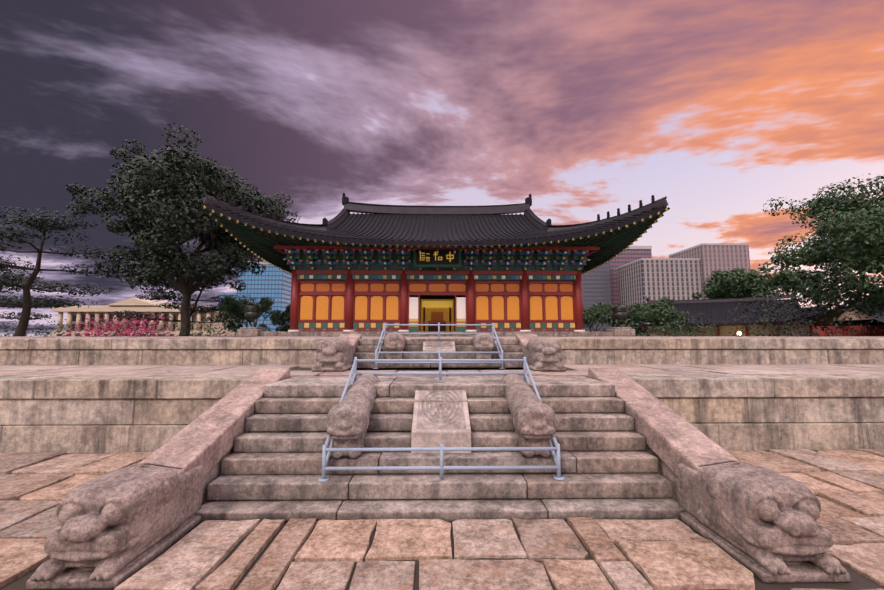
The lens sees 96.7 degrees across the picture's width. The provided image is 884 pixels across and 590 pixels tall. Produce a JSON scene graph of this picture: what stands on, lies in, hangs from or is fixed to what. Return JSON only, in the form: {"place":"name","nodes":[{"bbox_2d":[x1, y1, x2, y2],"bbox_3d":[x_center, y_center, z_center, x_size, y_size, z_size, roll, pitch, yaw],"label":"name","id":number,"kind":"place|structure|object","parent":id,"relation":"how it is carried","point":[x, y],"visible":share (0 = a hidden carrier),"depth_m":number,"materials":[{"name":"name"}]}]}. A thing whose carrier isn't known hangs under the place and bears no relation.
{"place":"outdoors","nodes":[
{"label":"outdoors","id":0,"kind":"place"},
{"bbox_2d":[50,298,236,335],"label":"neoclassical building","id":1,"kind":"structure","parent":0,"point":[76,313],"depth_m":111.28,"materials":[{"name":"stone"}]},
{"bbox_2d":[220,293,236,322],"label":"office building","id":2,"kind":"structure","parent":0,"point":[232,294],"depth_m":418.95,"materials":[{"name":"blue glass"}]},
{"bbox_2d":[290,367,587,431],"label":"terrace","id":3,"kind":"structure","parent":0,"point":[397,369],"depth_m":8.31,"materials":[{"name":"grey stone"}]},
{"bbox_2d":[312,338,353,371],"bbox_3d":[-2.154,1.184,7.940,0.646,0.625,1.117,0,-6,-1],"label":"stone lion statue","id":4,"kind":"object","parent":3,"relation":"on","point":[334,354],"visible":1,"depth_m":7.48,"materials":[{"name":"stone"}]},
{"bbox_2d":[351,339,523,367],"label":"steps","id":5,"kind":"structure","parent":3,"relation":"on","point":[366,348],"depth_m":8.49,"materials":[{"name":"stone"}]},
{"bbox_2d":[338,334,361,352],"bbox_3d":[-2.168,1.243,8.954,0.500,0.712,1.044,0,-6,-1],"label":"balustrade","id":6,"kind":"object","parent":5,"relation":"on","point":[353,339],"visible":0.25,"depth_m":9.09,"materials":[{"name":"stone"}]},
{"bbox_2d":[384,333,405,358],"bbox_3d":[-1.016,1.232,8.770,0.448,0.755,1.367,0,-6,-1],"label":"stone animal statue","id":7,"kind":"object","parent":5,"relation":"on","point":[394,342],"visible":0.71,"depth_m":8.18,"materials":[{"name":"stone"}]},
{"bbox_2d":[373,323,504,368],"bbox_3d":[-0.066,1.090,8.771,2.720,0.980,1.450,0,-6,-1],"label":"rail","id":8,"kind":"object","parent":5,"relation":"on","point":[380,342],"visible":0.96,"depth_m":8.60,"materials":[{"name":"metal"}]},
{"bbox_2d":[423,341,455,351],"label":"carved slab","id":9,"kind":"structure","parent":5,"relation":"on","point":[436,346],"depth_m":8.75,"materials":[{"name":"stone"}]},
{"bbox_2d":[472,333,493,358],"bbox_3d":[0.884,1.234,8.796,0.448,0.755,1.367,0,-6,-1],"label":"stone animal statue","id":10,"kind":"object","parent":5,"relation":"on","point":[482,342],"visible":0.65,"depth_m":8.21,"materials":[{"name":"stone"}]},
{"bbox_2d":[515,334,538,352],"bbox_3d":[2.031,1.249,9.013,0.500,0.712,1.044,0,-6,-1],"label":"balustrade","id":11,"kind":"object","parent":5,"relation":"on","point":[524,339],"visible":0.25,"depth_m":9.09,"materials":[{"name":"stone"}]},
{"bbox_2d":[0,336,877,336],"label":"terrace","id":12,"kind":"structure","parent":3,"relation":"on","point":[671,336],"depth_m":35.21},
{"bbox_2d":[237,303,265,336],"bbox_3d":[-11.685,1.508,24.231,1.250,2.090,1.250,0,-6,-1],"label":"incense burner","id":13,"kind":"object","parent":12,"relation":"on","point":[252,312],"visible":0.98,"depth_m":23.88,"materials":[{"name":"brown metal"}]},
{"bbox_2d":[606,303,634,335],"bbox_3d":[11.113,1.540,24.551,1.250,2.090,1.250,0,-6,-1],"label":"incense burner","id":14,"kind":"object","parent":12,"relation":"on","point":[619,311],"visible":0.98,"depth_m":24.20,"materials":[{"name":"brown metal"}]},
{"bbox_2d":[524,338,565,370],"bbox_3d":[2.045,1.190,7.999,0.646,0.625,1.117,0,-6,-1],"label":"stone lion statue","id":15,"kind":"object","parent":3,"relation":"on","point":[542,354],"visible":0.9,"depth_m":7.54,"materials":[{"name":"stone"}]},
{"bbox_2d":[0,374,883,453],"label":"terrace wall","id":16,"kind":"structure","parent":0,"point":[85,414],"depth_m":6.14,"materials":[{"name":"beige stone"}]},
{"bbox_2d":[0,338,883,365],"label":"terrace wall","id":17,"kind":"structure","parent":0,"point":[214,352],"depth_m":9.23,"materials":[{"name":"beige stone"}]},
{"bbox_2d":[0,364,883,376],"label":"lower terrace floor","id":18,"kind":"structure","parent":0,"point":[580,370],"depth_m":7.78,"materials":[{"name":"beige stone"}]},
{"bbox_2d":[0,451,883,589],"bbox_3d":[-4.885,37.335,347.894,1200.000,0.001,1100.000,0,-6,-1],"label":"ground","id":19,"kind":"structure","parent":0,"point":[858,581],"depth_m":2.91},
{"bbox_2d":[0,259,82,319],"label":"pine","id":20,"kind":"object","parent":19,"relation":"on","point":[16,276],"visible":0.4,"depth_m":38.25,"materials":[{"name":"green plant"}]},
{"bbox_2d":[0,315,83,336],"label":"shrub","id":21,"kind":"object","parent":19,"relation":"on","point":[38,333],"visible":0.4,"depth_m":35.55,"materials":[{"name":"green plant"}]},
{"bbox_2d":[0,207,145,336],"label":"pine","id":22,"kind":"object","parent":19,"relation":"on","point":[40,224],"visible":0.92,"depth_m":29.77,"materials":[{"name":"green plant"}]},
{"bbox_2d":[66,313,175,336],"bbox_3d":[-26.056,3.071,32.245,8.131,3.475,5.394,0,-6,-1],"label":"azalea","id":23,"kind":"object","parent":19,"relation":"on","point":[131,322],"visible":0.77,"depth_m":31.88,"materials":[{"name":"pink plant"}]},
{"bbox_2d":[66,123,300,335],"bbox_3d":[-21.901,-4.069,33.442,16.332,18.559,16.948,0,-6,-1],"label":"tree","id":24,"kind":"object","parent":19,"relation":"on","point":[157,206],"visible":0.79,"depth_m":30.90,"materials":[{"name":"green plant"}]},
{"bbox_2d":[111,268,255,323],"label":"pine","id":25,"kind":"object","parent":19,"relation":"on","point":[194,306],"visible":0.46,"depth_m":40.65,"materials":[{"name":"green plant"}]},
{"bbox_2d":[157,315,239,336],"bbox_3d":[-19.449,3.524,32.754,7.986,3.757,5.598,0,-6,-1],"label":"shrub","id":26,"kind":"object","parent":19,"relation":"on","point":[219,334],"visible":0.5,"depth_m":33.09,"materials":[{"name":"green plant"}]},
{"bbox_2d":[139,368,290,505],"bbox_3d":[-2.693,1.679,4.950,0.500,1.272,2.921,0,-6,-1],"label":"balustrade","id":27,"kind":"object","parent":19,"relation":"on","point":[205,439],"visible":0.4,"depth_m":4.43,"materials":[{"name":"stone"}]},
{"bbox_2d":[215,295,274,331],"bbox_3d":[-18.212,2.792,36.429,4.862,5.464,5.176,2,-6,-20],"label":"bush","id":28,"kind":"object","parent":19,"relation":"on","point":[234,307],"visible":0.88,"depth_m":35.43,"materials":[{"name":"green plant"}]},
{"bbox_2d":[236,262,291,331],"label":"glass office building","id":29,"kind":"structure","parent":19,"relation":"on","point":[272,282],"depth_m":300.42,"materials":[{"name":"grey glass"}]},
{"bbox_2d":[271,304,290,331],"bbox_3d":[-15.017,3.413,39.761,4.428,4.916,5.326,0,-6,-1],"label":"tree","id":30,"kind":"object","parent":19,"relation":"on","point":[279,319],"visible":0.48,"depth_m":38.20,"materials":[{"name":"green plant"}]},
{"bbox_2d":[0,449,883,589],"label":"paving slabs","id":31,"kind":"structure","parent":19,"relation":"on","point":[669,554],"depth_m":3.55,"materials":[{"name":"stone"}]},
{"bbox_2d":[26,462,202,589],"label":"stone animal statue","id":32,"kind":"object","parent":31,"relation":"on","point":[120,526],"visible":0.96,"depth_m":2.98,"materials":[{"name":"stone"}]},
{"bbox_2d":[195,376,684,521],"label":"steps","id":33,"kind":"structure","parent":31,"relation":"on","point":[271,467],"depth_m":4.36,"materials":[{"name":"stone"}]},
{"bbox_2d":[326,373,379,458],"bbox_3d":[-1.085,1.554,5.117,0.451,0.941,1.727,0,-6,-1],"label":"stone animal statue","id":34,"kind":"object","parent":33,"relation":"on","point":[347,424],"visible":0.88,"depth_m":4.40,"materials":[{"name":"stone"}]},
{"bbox_2d":[411,390,470,452],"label":"carved slab","id":35,"kind":"structure","parent":33,"relation":"on","point":[437,424],"depth_m":4.76,"materials":[{"name":"stone"}]},
{"bbox_2d":[318,357,564,481],"bbox_3d":[-0.013,1.447,5.031,2.640,1.210,1.660,0,-6,-1],"label":"rail","id":36,"kind":"object","parent":33,"relation":"on","point":[441,449],"visible":0.79,"depth_m":4.23,"materials":[{"name":"metal"}]},
{"bbox_2d":[500,373,555,457],"bbox_3d":[1.055,1.556,5.147,0.451,0.941,1.730,0,-6,-1],"label":"stone animal statue","id":37,"kind":"object","parent":33,"relation":"on","point":[534,418],"visible":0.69,"depth_m":4.43,"materials":[{"name":"stone"}]},
{"bbox_2d":[588,368,738,502],"bbox_3d":[2.667,1.686,5.025,0.500,1.272,2.921,0,-6,-1],"label":"balustrade","id":38,"kind":"object","parent":33,"relation":"on","point":[674,439],"visible":0.29,"depth_m":4.50,"materials":[{"name":"stone"}]},
{"bbox_2d":[677,460,849,582],"bbox_3d":[2.658,1.828,3.436,0.672,0.668,1.158,0,-6,-1],"label":"stone animal statue","id":39,"kind":"object","parent":31,"relation":"on","point":[760,523],"visible":1,"depth_m":3.05,"materials":[{"name":"stone"}]},
{"bbox_2d":[582,260,611,331],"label":"office building","id":40,"kind":"structure","parent":19,"relation":"on","point":[596,285],"depth_m":342.25,"materials":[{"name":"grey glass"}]},
{"bbox_2d":[583,301,632,331],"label":"bush","id":41,"kind":"object","parent":19,"relation":"on","point":[596,313],"visible":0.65,"depth_m":40.90,"materials":[{"name":"green plant"}]},
{"bbox_2d":[610,246,651,326],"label":"office building","id":42,"kind":"structure","parent":19,"relation":"on","point":[630,254],"depth_m":357.33,"materials":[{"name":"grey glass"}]},
{"bbox_2d":[610,296,688,335],"bbox_3d":[20.995,3.062,40.081,6.544,5.705,6.699,-5,-8,41],"label":"bush","id":43,"kind":"object","parent":19,"relation":"on","point":[644,312],"visible":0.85,"depth_m":38.72,"materials":[{"name":"green plant"}]},
{"bbox_2d":[588,313,718,336],"bbox_3d":[19.687,3.756,36.227,12.017,4.264,6.646,0,-6,-1],"label":"shrub","id":44,"kind":"object","parent":19,"relation":"on","point":[677,331],"visible":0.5,"depth_m":35.78,"materials":[{"name":"green plant"}]},
{"bbox_2d":[641,322,813,335],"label":"annex walls","id":45,"kind":"structure","parent":19,"relation":"on","point":[723,330],"depth_m":45.67,"materials":[{"name":"red"}]},
{"bbox_2d":[624,299,843,326],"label":"annex roof","id":46,"kind":"structure","parent":45,"relation":"on","point":[832,316],"depth_m":46.39,"materials":[{"name":"tile"}]},
{"bbox_2d":[629,299,827,323],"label":"annex roof tile ribs","id":47,"kind":"object","parent":46,"relation":"on","point":[740,311],"visible":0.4,"depth_m":46.59,"materials":[{"name":"grey tile"}]},
{"bbox_2d":[646,289,846,312],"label":"annex roof ridges","id":48,"kind":"object","parent":45,"relation":"on","point":[718,300],"visible":0.35,"depth_m":49.06,"materials":[{"name":"grey tile"}]},
{"bbox_2d":[691,262,820,299],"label":"tree","id":49,"kind":"object","parent":19,"relation":"on","point":[736,283],"visible":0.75,"depth_m":52.63,"materials":[{"name":"green plant"}]},
{"bbox_2d":[723,280,883,336],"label":"shrub","id":50,"kind":"object","parent":19,"relation":"on","point":[800,331],"visible":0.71,"depth_m":33.53,"materials":[{"name":"green plant"}]},
{"bbox_2d":[763,173,883,316],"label":"tree","id":51,"kind":"object","parent":19,"relation":"on","point":[852,229],"visible":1,"depth_m":30.23,"materials":[{"name":"green plant"}]},
{"bbox_2d":[794,301,883,335],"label":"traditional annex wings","id":52,"kind":"object","parent":19,"relation":"on","point":[870,326],"visible":0.12,"depth_m":47.79},
{"bbox_2d":[0,336,883,338],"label":"upper terrace floor","id":53,"kind":"structure","parent":0,"point":[410,337],"depth_m":13.63,"materials":[{"name":"beige stone"}]},
{"bbox_2d":[259,332,612,336],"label":"stone platform","id":54,"kind":"structure","parent":53,"relation":"on","point":[507,334],"depth_m":23.85,"materials":[{"name":"beige stone"}]},
{"bbox_2d":[273,246,599,331],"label":"palace hall","id":55,"kind":"structure","parent":54,"relation":"on","point":[372,290],"depth_m":25.76,"materials":[{"name":"wood"}]},
{"bbox_2d":[201,205,669,273],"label":"roof eaves","id":56,"kind":"object","parent":55,"relation":"on","point":[633,230],"visible":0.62,"depth_m":24.05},
{"bbox_2d":[205,204,666,264],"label":"hall roof","id":57,"kind":"structure","parent":55,"relation":"on","point":[428,242],"depth_m":25.88,"materials":[{"name":"grey tile"}]},
{"bbox_2d":[203,193,667,230],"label":"hall roof ridges","id":58,"kind":"object","parent":57,"relation":"on","point":[367,208],"visible":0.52,"depth_m":32.60,"materials":[{"name":"grey tile"}]},
{"bbox_2d":[208,202,663,240],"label":"hall roof tile ribs","id":59,"kind":"object","parent":57,"relation":"on","point":[345,234],"visible":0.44,"depth_m":26.73,"materials":[{"name":"grey tile"}]},
{"bbox_2d":[0,0,883,335],"label":"sky","id":60,"kind":"structure","parent":0,"point":[720,109],"materials":[{"name":"purple"}]},
{"bbox_2d":[236,517,653,589],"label":"path","id":61,"kind":"structure","parent":0,"point":[329,554],"depth_m":3.16,"materials":[{"name":"stone"}]},
{"bbox_2d":[618,258,702,335],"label":"office building","id":62,"kind":"structure","parent":0,"point":[641,279],"depth_m":306.01,"materials":[{"name":"grey concrete"}]},
{"bbox_2d":[669,243,749,298],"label":"office building","id":63,"kind":"structure","parent":0,"point":[722,256],"depth_m":303.87,"materials":[{"name":"grey concrete"}]}
]}

